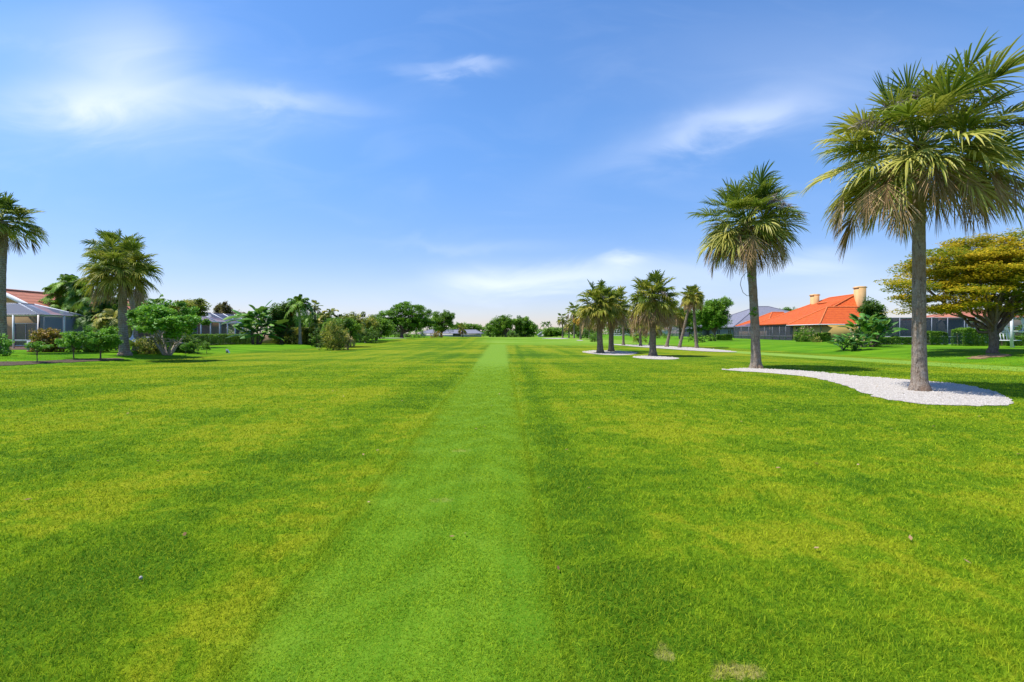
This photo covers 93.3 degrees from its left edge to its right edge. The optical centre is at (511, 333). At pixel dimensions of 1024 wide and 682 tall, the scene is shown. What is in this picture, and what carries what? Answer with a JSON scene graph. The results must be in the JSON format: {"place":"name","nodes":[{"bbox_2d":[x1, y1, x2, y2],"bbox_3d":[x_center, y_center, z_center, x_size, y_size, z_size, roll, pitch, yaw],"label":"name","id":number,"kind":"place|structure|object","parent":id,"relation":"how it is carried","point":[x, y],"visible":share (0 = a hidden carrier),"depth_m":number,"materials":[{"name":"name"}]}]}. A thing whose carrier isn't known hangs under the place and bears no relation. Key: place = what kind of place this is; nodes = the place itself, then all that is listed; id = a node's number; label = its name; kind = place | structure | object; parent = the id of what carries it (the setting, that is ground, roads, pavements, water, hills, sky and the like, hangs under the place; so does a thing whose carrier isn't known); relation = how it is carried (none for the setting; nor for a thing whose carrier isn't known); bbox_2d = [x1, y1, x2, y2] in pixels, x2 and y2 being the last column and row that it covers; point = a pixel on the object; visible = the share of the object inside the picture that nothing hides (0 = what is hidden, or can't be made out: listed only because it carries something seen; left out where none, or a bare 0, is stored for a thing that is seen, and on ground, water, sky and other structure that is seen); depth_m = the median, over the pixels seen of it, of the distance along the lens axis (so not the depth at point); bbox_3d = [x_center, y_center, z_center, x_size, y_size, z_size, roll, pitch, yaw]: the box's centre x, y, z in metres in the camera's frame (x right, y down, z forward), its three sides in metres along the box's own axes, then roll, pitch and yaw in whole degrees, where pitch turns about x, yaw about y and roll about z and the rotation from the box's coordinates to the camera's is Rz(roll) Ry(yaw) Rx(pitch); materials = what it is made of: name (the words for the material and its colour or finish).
{"place":"outdoors","nodes":[
{"label":"outdoors","id":0,"kind":"place"},
{"bbox_2d":[207,345,581,681],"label":"path","id":1,"kind":"structure","parent":0,"point":[495,354],"depth_m":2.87,"materials":[{"name":"green plant"}]},
{"bbox_2d":[0,334,1023,681],"bbox_3d":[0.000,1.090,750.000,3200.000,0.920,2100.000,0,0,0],"label":"ground","id":2,"kind":"structure","parent":0,"point":[570,350],"depth_m":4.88,"materials":[{"name":"green plant"}]},
{"bbox_2d":[0,333,14,355],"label":"garden shrub","id":3,"kind":"object","parent":2,"relation":"on","point":[7,343],"visible":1,"depth_m":27.19,"materials":[{"name":"green plant"}]},
{"bbox_2d":[0,189,48,351],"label":"palm tree","id":4,"kind":"object","parent":2,"relation":"on","point":[9,232],"visible":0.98,"depth_m":30.65,"materials":[{"name":"green plant"}]},
{"bbox_2d":[27,327,65,351],"bbox_3d":[-31.653,0.440,33.005,2.339,1.818,2.081,0,0,0],"label":"garden shrub","id":5,"kind":"object","parent":2,"relation":"on","point":[50,335],"visible":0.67,"depth_m":32.65,"materials":[{"name":"green plant"}]},
{"bbox_2d":[0,358,122,365],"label":"mulch bed","id":6,"kind":"object","parent":2,"relation":"on","point":[2,363],"visible":1,"depth_m":24.84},
{"bbox_2d":[24,341,53,361],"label":"tree","id":7,"kind":"object","parent":6,"relation":"on","point":[38,346],"visible":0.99,"depth_m":24.16,"materials":[{"name":"green plant"}]},
{"bbox_2d":[75,325,123,358],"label":"tree","id":8,"kind":"object","parent":6,"relation":"on","point":[103,340],"visible":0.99,"depth_m":27.17,"materials":[{"name":"green plant"}]},
{"bbox_2d":[37,274,94,319],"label":"broadleaf tree","id":9,"kind":"object","parent":2,"relation":"on","point":[61,288],"visible":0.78,"depth_m":45.22,"materials":[{"name":"green plant"}]},
{"bbox_2d":[54,330,87,358],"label":"tree","id":10,"kind":"object","parent":2,"relation":"on","point":[69,340],"visible":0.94,"depth_m":26.73,"materials":[{"name":"green plant"}]},
{"bbox_2d":[6,289,147,349],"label":"house","id":11,"kind":"structure","parent":2,"relation":"on","point":[27,312],"depth_m":41.69,"materials":[{"name":"beige paint"}]},
{"bbox_2d":[15,323,36,345],"bbox_3d":[-44.100,0.050,43.860,2.070,2.080,0.080,0,0,0],"label":"sliding door","id":12,"kind":"structure","parent":11,"relation":"in","point":[22,330],"depth_m":43.88,"materials":[{"name":"grey glass"}]},
{"bbox_2d":[57,326,118,351],"bbox_3d":[-28.766,0.389,33.042,4.315,1.932,2.059,0,0,0],"label":"garden shrub","id":13,"kind":"object","parent":2,"relation":"on","point":[85,348],"visible":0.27,"depth_m":32.76,"materials":[{"name":"green plant"}]},
{"bbox_2d":[69,288,128,329],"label":"clumping palm","id":14,"kind":"object","parent":2,"relation":"on","point":[86,317],"visible":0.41,"depth_m":41.89,"materials":[{"name":"green plant"}]},
{"bbox_2d":[80,228,149,350],"bbox_3d":[-29.571,-3.294,36.257,4.361,9.379,4.262,0,0,0],"label":"palm tree","id":15,"kind":"object","parent":2,"relation":"on","point":[112,234],"visible":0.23,"depth_m":35.61,"materials":[{"name":"green plant"}]},
{"bbox_2d":[74,234,163,355],"bbox_3d":[-25.100,-2.365,31.146,5.021,7.781,4.560,0,0,22],"label":"palm tree","id":16,"kind":"object","parent":2,"relation":"on","point":[103,281],"visible":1,"depth_m":30.55,"materials":[{"name":"green plant"}]},
{"bbox_2d":[88,308,158,349],"bbox_3d":[-29.218,-0.419,37.037,5.172,3.565,2.733,0,0,-20],"label":"clumping palm","id":17,"kind":"object","parent":2,"relation":"on","point":[112,320],"visible":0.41,"depth_m":36.10,"materials":[{"name":"green plant"}]},
{"bbox_2d":[131,336,166,353],"bbox_3d":[-24.806,0.793,33.017,2.174,1.364,1.856,0,0,0],"label":"garden shrub","id":18,"kind":"object","parent":2,"relation":"on","point":[147,349],"visible":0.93,"depth_m":32.77,"materials":[{"name":"green plant"}]},
{"bbox_2d":[127,294,190,347],"bbox_3d":[-31.723,-1.120,43.073,6.358,4.966,3.082,0,0,0],"label":"clumping palm","id":19,"kind":"object","parent":2,"relation":"on","point":[157,301],"visible":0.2,"depth_m":42.86,"materials":[{"name":"green plant"}]},
{"bbox_2d":[125,299,211,354],"bbox_3d":[-21.448,-0.184,29.486,9.488,3.632,3.937,0,0,43],"label":"tree","id":20,"kind":"object","parent":2,"relation":"on","point":[152,318],"visible":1,"depth_m":27.16,"materials":[{"name":"green plant"}]},
{"bbox_2d":[96,312,250,345],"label":"house","id":21,"kind":"structure","parent":2,"relation":"on","point":[216,326],"depth_m":61.08,"materials":[{"name":"grey tile"}]},
{"bbox_2d":[153,332,199,352],"bbox_3d":[-25.010,0.613,36.038,3.328,1.732,2.009,0,0,0],"label":"garden shrub","id":22,"kind":"object","parent":2,"relation":"on","point":[187,338],"visible":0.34,"depth_m":35.79,"materials":[{"name":"green plant"}]},
{"bbox_2d":[180,342,191,353],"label":"sapling","id":23,"kind":"object","parent":2,"relation":"on","point":[185,346],"visible":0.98,"depth_m":34.91,"materials":[{"name":"green plant"}]},
{"bbox_2d":[170,298,211,342],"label":"broadleaf tree","id":24,"kind":"object","parent":2,"relation":"on","point":[201,304],"visible":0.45,"depth_m":44.14,"materials":[{"name":"green plant"}]},
{"bbox_2d":[189,339,206,353],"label":"sapling","id":25,"kind":"object","parent":2,"relation":"on","point":[194,343],"visible":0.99,"depth_m":35.17,"materials":[{"name":"green plant"}]},
{"bbox_2d":[191,334,260,344],"bbox_3d":[-33.304,0.594,57.250,1.476,1.385,14.597,0,0,0],"label":"hedge","id":26,"kind":"object","parent":2,"relation":"on","point":[232,340],"visible":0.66,"depth_m":55.08,"materials":[{"name":"green plant"}]},
{"bbox_2d":[219,301,233,339],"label":"palm tree","id":27,"kind":"object","parent":2,"relation":"on","point":[226,309],"visible":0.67,"depth_m":91.77,"materials":[{"name":"green plant"}]},
{"bbox_2d":[221,300,288,343],"bbox_3d":[-30.161,-1.365,56.899,7.328,5.483,5.914,0,0,0],"label":"giant bird of paradise","id":28,"kind":"object","parent":2,"relation":"on","point":[250,320],"visible":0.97,"depth_m":56.73,"materials":[{"name":"green plant"}]},
{"bbox_2d":[262,334,278,343],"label":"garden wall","id":29,"kind":"structure","parent":2,"relation":"on","point":[267,340],"depth_m":61.00,"materials":[{"name":"concrete"}]},
{"bbox_2d":[265,301,297,343],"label":"broadleaf tree","id":30,"kind":"object","parent":2,"relation":"on","point":[277,312],"visible":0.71,"depth_m":59.25,"materials":[{"name":"green plant"}]},
{"bbox_2d":[273,329,297,343],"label":"garden shrub","id":31,"kind":"object","parent":2,"relation":"on","point":[290,340],"visible":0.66,"depth_m":60.64,"materials":[{"name":"green plant"}]},
{"bbox_2d":[282,294,315,343],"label":"palm tree","id":32,"kind":"object","parent":2,"relation":"on","point":[298,302],"visible":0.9,"depth_m":59.49,"materials":[{"name":"green plant"}]},
{"bbox_2d":[290,327,319,344],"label":"hedge","id":33,"kind":"object","parent":2,"relation":"on","point":[305,332],"visible":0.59,"depth_m":61.44,"materials":[{"name":"green plant"}]},
{"bbox_2d":[301,312,328,325],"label":"clumping palm","id":34,"kind":"object","parent":2,"relation":"on","point":[306,320],"visible":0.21,"depth_m":67.94,"materials":[{"name":"green plant"}]},
{"bbox_2d":[309,299,322,322],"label":"palm tree","id":35,"kind":"object","parent":2,"relation":"on","point":[315,307],"visible":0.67,"depth_m":71.86,"materials":[{"name":"green plant"}]},
{"bbox_2d":[309,328,324,346],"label":"garden shrub","id":36,"kind":"object","parent":2,"relation":"on","point":[314,341],"visible":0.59,"depth_m":55.38,"materials":[{"name":"green plant"}]},
{"bbox_2d":[308,308,342,332],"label":"clumping palm","id":37,"kind":"object","parent":2,"relation":"on","point":[318,321],"visible":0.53,"depth_m":59.84,"materials":[{"name":"green plant"}]},
{"bbox_2d":[317,319,350,349],"bbox_3d":[-17.079,0.036,46.507,3.080,3.278,3.345,0,0,0],"label":"garden shrub","id":38,"kind":"object","parent":2,"relation":"on","point":[336,341],"visible":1,"depth_m":46.11,"materials":[{"name":"green plant"}]},
{"bbox_2d":[320,317,361,346],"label":"broadleaf tree","id":39,"kind":"object","parent":2,"relation":"on","point":[351,325],"visible":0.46,"depth_m":55.73,"materials":[{"name":"green plant"}]},
{"bbox_2d":[341,314,365,346],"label":"clumping palm","id":40,"kind":"object","parent":2,"relation":"on","point":[359,331],"visible":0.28,"depth_m":58.06,"materials":[{"name":"green plant"}]},
{"bbox_2d":[332,311,380,341],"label":"broadleaf tree","id":41,"kind":"object","parent":2,"relation":"on","point":[374,324],"visible":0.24,"depth_m":77.51,"materials":[{"name":"green plant"}]},
{"bbox_2d":[352,326,380,342],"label":"garden shrub","id":42,"kind":"object","parent":2,"relation":"on","point":[372,334],"visible":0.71,"depth_m":74.84,"materials":[{"name":"green plant"}]},
{"bbox_2d":[363,316,396,340],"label":"broadleaf tree","id":43,"kind":"object","parent":2,"relation":"on","point":[386,327],"visible":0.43,"depth_m":83.40,"materials":[{"name":"green plant"}]},
{"bbox_2d":[374,301,435,337],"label":"oak tree","id":44,"kind":"object","parent":2,"relation":"on","point":[416,321],"visible":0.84,"depth_m":110.72,"materials":[{"name":"green plant"}]},
{"bbox_2d":[387,330,427,337],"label":"garden shrub","id":45,"kind":"object","parent":2,"relation":"on","point":[410,335],"visible":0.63,"depth_m":124.58,"materials":[{"name":"green plant"}]},
{"bbox_2d":[425,309,456,337],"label":"oak tree","id":46,"kind":"object","parent":2,"relation":"on","point":[440,325],"visible":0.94,"depth_m":130.98,"materials":[{"name":"green plant"}]},
{"bbox_2d":[226,317,668,335],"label":"woodland","id":47,"kind":"object","parent":2,"relation":"on","point":[230,331],"visible":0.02,"depth_m":249.20,"materials":[{"name":"green plant"}]},
{"bbox_2d":[418,329,483,336],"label":"house","id":48,"kind":"structure","parent":2,"relation":"on","point":[473,333],"depth_m":180.00,"materials":[{"name":"grey tile"}]},
{"bbox_2d":[458,322,467,336],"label":"palm tree","id":49,"kind":"object","parent":2,"relation":"on","point":[462,330],"visible":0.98,"depth_m":134.83,"materials":[{"name":"green plant"}]},
{"bbox_2d":[449,322,487,331],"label":"broadleaf tree","id":50,"kind":"object","parent":2,"relation":"on","point":[473,326],"visible":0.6,"depth_m":188.56,"materials":[{"name":"green plant"}]},
{"bbox_2d":[484,315,518,336],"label":"oak tree","id":51,"kind":"object","parent":2,"relation":"on","point":[499,326],"visible":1,"depth_m":163.24,"materials":[{"name":"green plant"}]},
{"bbox_2d":[497,331,534,336],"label":"garden shrub","id":52,"kind":"object","parent":2,"relation":"on","point":[511,334],"visible":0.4,"depth_m":171.69,"materials":[{"name":"green plant"}]},
{"bbox_2d":[24,373,1019,569],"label":"fallen leaves","id":53,"kind":"object","parent":2,"relation":"on","point":[558,567],"visible":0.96,"depth_m":4.44,"materials":[{"name":"brown plant"}]},
{"bbox_2d":[513,315,537,336],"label":"oak tree","id":54,"kind":"object","parent":2,"relation":"on","point":[525,326],"visible":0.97,"depth_m":166.06,"materials":[{"name":"green plant"}]},
{"bbox_2d":[542,327,564,336],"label":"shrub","id":55,"kind":"object","parent":2,"relation":"on","point":[552,332],"visible":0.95,"depth_m":173.62,"materials":[{"name":"green plant"}]},
{"bbox_2d":[556,313,567,337],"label":"palm tree","id":56,"kind":"object","parent":2,"relation":"on","point":[560,320],"visible":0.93,"depth_m":127.73,"materials":[{"name":"green plant"}]},
{"bbox_2d":[563,319,572,337],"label":"palm tree","id":57,"kind":"object","parent":2,"relation":"on","point":[569,327],"visible":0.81,"depth_m":134.78,"materials":[{"name":"green plant"}]},
{"bbox_2d":[565,302,581,337],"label":"palm tree","id":58,"kind":"object","parent":2,"relation":"on","point":[572,306],"visible":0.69,"depth_m":117.83,"materials":[{"name":"green plant"}]},
{"bbox_2d":[571,305,583,338],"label":"palm tree","id":59,"kind":"object","parent":2,"relation":"on","point":[574,320],"visible":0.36,"depth_m":103.81,"materials":[{"name":"green plant"}]},
{"bbox_2d":[561,318,602,336],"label":"broadleaf tree","id":60,"kind":"object","parent":2,"relation":"on","point":[577,328],"visible":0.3,"depth_m":148.65,"materials":[{"name":"green plant"}]},
{"bbox_2d":[576,328,596,337],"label":"garden shrub","id":61,"kind":"object","parent":2,"relation":"on","point":[586,334],"visible":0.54,"depth_m":124.45,"materials":[{"name":"green plant"}]},
{"bbox_2d":[582,350,635,354],"bbox_3d":[8.217,1.506,40.112,4.559,0.067,9.988,0,0,0],"label":"gravel bed","id":62,"kind":"object","parent":2,"relation":"on","point":[607,352],"visible":0.83,"depth_m":39.55,"materials":[{"name":"white gravel"}]},
{"bbox_2d":[573,278,619,352],"bbox_3d":[6.891,-1.400,39.068,3.992,6.235,4.088,0,0,23],"label":"palm tree","id":63,"kind":"object","parent":62,"relation":"on","point":[598,310],"visible":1,"depth_m":38.30,"materials":[{"name":"green plant"}]},
{"bbox_2d":[592,285,631,351],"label":"palm tree","id":64,"kind":"object","parent":62,"relation":"on","point":[622,320],"visible":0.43,"depth_m":41.54,"materials":[{"name":"green plant"}]},
{"bbox_2d":[621,298,631,344],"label":"palm tree","id":65,"kind":"object","parent":2,"relation":"on","point":[623,336],"visible":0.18,"depth_m":65.87,"materials":[{"name":"green plant"}]},
{"bbox_2d":[606,321,661,334],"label":"broadleaf tree","id":66,"kind":"object","parent":2,"relation":"on","point":[619,329],"visible":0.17,"depth_m":149.67,"materials":[{"name":"green plant"}]},
{"bbox_2d":[630,331,647,342],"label":"garden shrub","id":67,"kind":"object","parent":2,"relation":"on","point":[636,339],"visible":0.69,"depth_m":83.77,"materials":[{"name":"green plant"}]},
{"bbox_2d":[629,321,649,345],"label":"palm tree","id":68,"kind":"object","parent":2,"relation":"on","point":[643,335],"visible":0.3,"depth_m":61.44,"materials":[{"name":"green plant"}]},
{"bbox_2d":[614,327,667,335],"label":"house","id":69,"kind":"structure","parent":2,"relation":"on","point":[627,334],"depth_m":166.03,"materials":[{"name":"grey tile"}]},
{"bbox_2d":[642,324,664,344],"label":"palm tree","id":70,"kind":"object","parent":2,"relation":"on","point":[659,332],"visible":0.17,"depth_m":66.17,"materials":[{"name":"green plant"}]},
{"bbox_2d":[633,355,678,358],"bbox_3d":[9.355,1.511,31.811,2.801,0.059,5.017,0,0,0],"label":"gravel bed","id":71,"kind":"object","parent":2,"relation":"on","point":[655,357],"visible":1,"depth_m":31.33,"materials":[{"name":"white gravel"}]},
{"bbox_2d":[625,269,682,355],"bbox_3d":[9.817,-1.379,33.875,3.896,6.166,3.897,0,0,0],"label":"palm tree","id":72,"kind":"object","parent":71,"relation":"on","point":[650,309],"visible":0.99,"depth_m":33.33,"materials":[{"name":"green plant"}]},
{"bbox_2d":[664,299,686,346],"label":"palm tree","id":73,"kind":"object","parent":2,"relation":"on","point":[679,318],"visible":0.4,"depth_m":56.84,"materials":[{"name":"green plant"}]},
{"bbox_2d":[671,326,690,336],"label":"house","id":74,"kind":"structure","parent":2,"relation":"on","point":[674,331],"depth_m":135.86,"materials":[{"name":"grey paint"}]},
{"bbox_2d":[673,307,705,338],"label":"broadleaf tree","id":75,"kind":"object","parent":2,"relation":"on","point":[690,321],"visible":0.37,"depth_m":97.11,"materials":[{"name":"green plant"}]},
{"bbox_2d":[677,284,704,347],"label":"palm tree","id":76,"kind":"object","parent":2,"relation":"on","point":[683,329],"visible":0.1,"depth_m":54.36,"materials":[{"name":"green plant"}]},
{"bbox_2d":[680,285,704,347],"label":"palm tree","id":77,"kind":"object","parent":2,"relation":"on","point":[692,300],"visible":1,"depth_m":52.29,"materials":[{"name":"green plant"}]},
{"bbox_2d":[687,333,708,342],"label":"garden shrub","id":78,"kind":"object","parent":2,"relation":"on","point":[699,339],"visible":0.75,"depth_m":71.82,"materials":[{"name":"green plant"}]},
{"bbox_2d":[695,295,733,340],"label":"broadleaf tree","id":79,"kind":"object","parent":2,"relation":"on","point":[712,316],"visible":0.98,"depth_m":76.81,"materials":[{"name":"green plant"}]},
{"bbox_2d":[716,334,732,339],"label":"hedge","id":80,"kind":"object","parent":2,"relation":"on","point":[724,336],"visible":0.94,"depth_m":84.47,"materials":[{"name":"green plant"}]},
{"bbox_2d":[678,306,788,337],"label":"house","id":81,"kind":"structure","parent":2,"relation":"on","point":[739,318],"depth_m":115.96,"materials":[{"name":"grey paint"}]},
{"bbox_2d":[688,159,809,368],"bbox_3d":[10.591,-2.924,22.013,5.250,9.262,5.164,0,0,0],"label":"palm tree","id":82,"kind":"object","parent":2,"relation":"on","point":[767,231],"visible":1,"depth_m":21.24,"materials":[{"name":"green plant"}]},
{"bbox_2d":[740,271,758,315],"bbox_3d":[10.600,-1.766,21.598,0.881,2.108,0.312,0,0,0],"label":"hanging vine","id":83,"kind":"object","parent":82,"relation":"hanging from","point":[751,313],"visible":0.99,"depth_m":21.58,"materials":[{"name":"green plant"}]},
{"bbox_2d":[735,286,869,340],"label":"house","id":84,"kind":"structure","parent":2,"relation":"on","point":[829,314],"depth_m":80.78,"materials":[{"name":"tile"}]},
{"bbox_2d":[793,326,817,341],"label":"garden shrub","id":85,"kind":"object","parent":2,"relation":"on","point":[805,333],"visible":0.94,"depth_m":69.72,"materials":[{"name":"green plant"}]},
{"bbox_2d":[814,332,830,341],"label":"hedge","id":86,"kind":"object","parent":2,"relation":"on","point":[822,335],"visible":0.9,"depth_m":69.46,"materials":[{"name":"green plant"}]},
{"bbox_2d":[826,329,878,350],"bbox_3d":[27.262,0.510,38.699,3.223,1.953,3.378,0,0,-39],"label":"bird of paradise plant","id":87,"kind":"object","parent":2,"relation":"on","point":[853,342],"visible":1,"depth_m":38.63,"materials":[{"name":"green plant"}]},
{"bbox_2d":[722,368,1012,405],"bbox_3d":[11.311,1.518,16.038,5.028,0.044,11.485,0,0,0],"label":"gravel bed","id":88,"kind":"object","parent":2,"relation":"on","point":[897,390],"visible":0.94,"depth_m":13.15,"materials":[{"name":"white gravel"}]},
{"bbox_2d":[798,27,1023,391],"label":"palm tree","id":89,"kind":"object","parent":88,"relation":"on","point":[906,178],"visible":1,"depth_m":12.40,"materials":[{"name":"green plant"}]},
{"bbox_2d":[838,313,907,346],"bbox_3d":[31.008,-0.293,42.310,5.557,3.183,3.923,0,0,-17],"label":"bird of paradise plant","id":90,"kind":"object","parent":2,"relation":"on","point":[862,323],"visible":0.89,"depth_m":41.76,"materials":[{"name":"green plant"}]},
{"bbox_2d":[855,296,891,332],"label":"broadleaf tree","id":91,"kind":"object","parent":2,"relation":"on","point":[873,307],"visible":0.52,"depth_m":45.50,"materials":[{"name":"green plant"}]},
{"bbox_2d":[861,330,885,346],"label":"garden shrub","id":92,"kind":"object","parent":2,"relation":"on","point":[879,343],"visible":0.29,"depth_m":43.60,"materials":[{"name":"green plant"}]},
{"bbox_2d":[862,337,911,344],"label":"hedge","id":93,"kind":"object","parent":2,"relation":"on","point":[902,339],"visible":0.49,"depth_m":50.60,"materials":[{"name":"green plant"}]},
{"bbox_2d":[927,331,948,344],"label":"hedge","id":94,"kind":"object","parent":2,"relation":"on","point":[933,339],"visible":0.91,"depth_m":48.50,"materials":[{"name":"green plant"}]},
{"bbox_2d":[858,309,1023,343],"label":"house","id":95,"kind":"structure","parent":2,"relation":"on","point":[947,323],"depth_m":54.00,"materials":[{"name":"grey paint"}]},
{"bbox_2d":[873,228,1023,353],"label":"poinciana tree","id":96,"kind":"object","parent":2,"relation":"on","point":[998,264],"visible":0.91,"depth_m":29.47,"materials":[{"name":"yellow plant"}]},
{"bbox_2d":[950,327,988,345],"bbox_3d":[43.898,0.260,45.997,3.152,1.846,1.564,0,0,0],"label":"hedge","id":97,"kind":"object","parent":2,"relation":"on","point":[973,334],"visible":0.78,"depth_m":45.49,"materials":[{"name":"green plant"}]},
{"bbox_2d":[964,354,1012,358],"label":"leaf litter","id":98,"kind":"object","parent":2,"relation":"on","point":[986,356],"visible":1,"depth_m":27.96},
{"bbox_2d":[999,312,1023,347],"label":"garden swing","id":99,"kind":"object","parent":2,"relation":"on","point":[1011,337],"visible":0.55,"depth_m":39.94,"materials":[{"name":"white wood"}]},
{"bbox_2d":[999,335,1023,345],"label":"hedge","id":100,"kind":"object","parent":2,"relation":"on","point":[1015,342],"visible":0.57,"depth_m":45.53,"materials":[{"name":"green plant"}]},
{"bbox_2d":[0,0,1023,333],"label":"sky","id":101,"kind":"structure","parent":0,"point":[478,161],"materials":[{"name":"blue"}]},
{"bbox_2d":[614,344,735,351],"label":"gravel path","id":102,"kind":"structure","parent":0,"point":[692,348],"depth_m":50.55,"materials":[{"name":"white gravel"}]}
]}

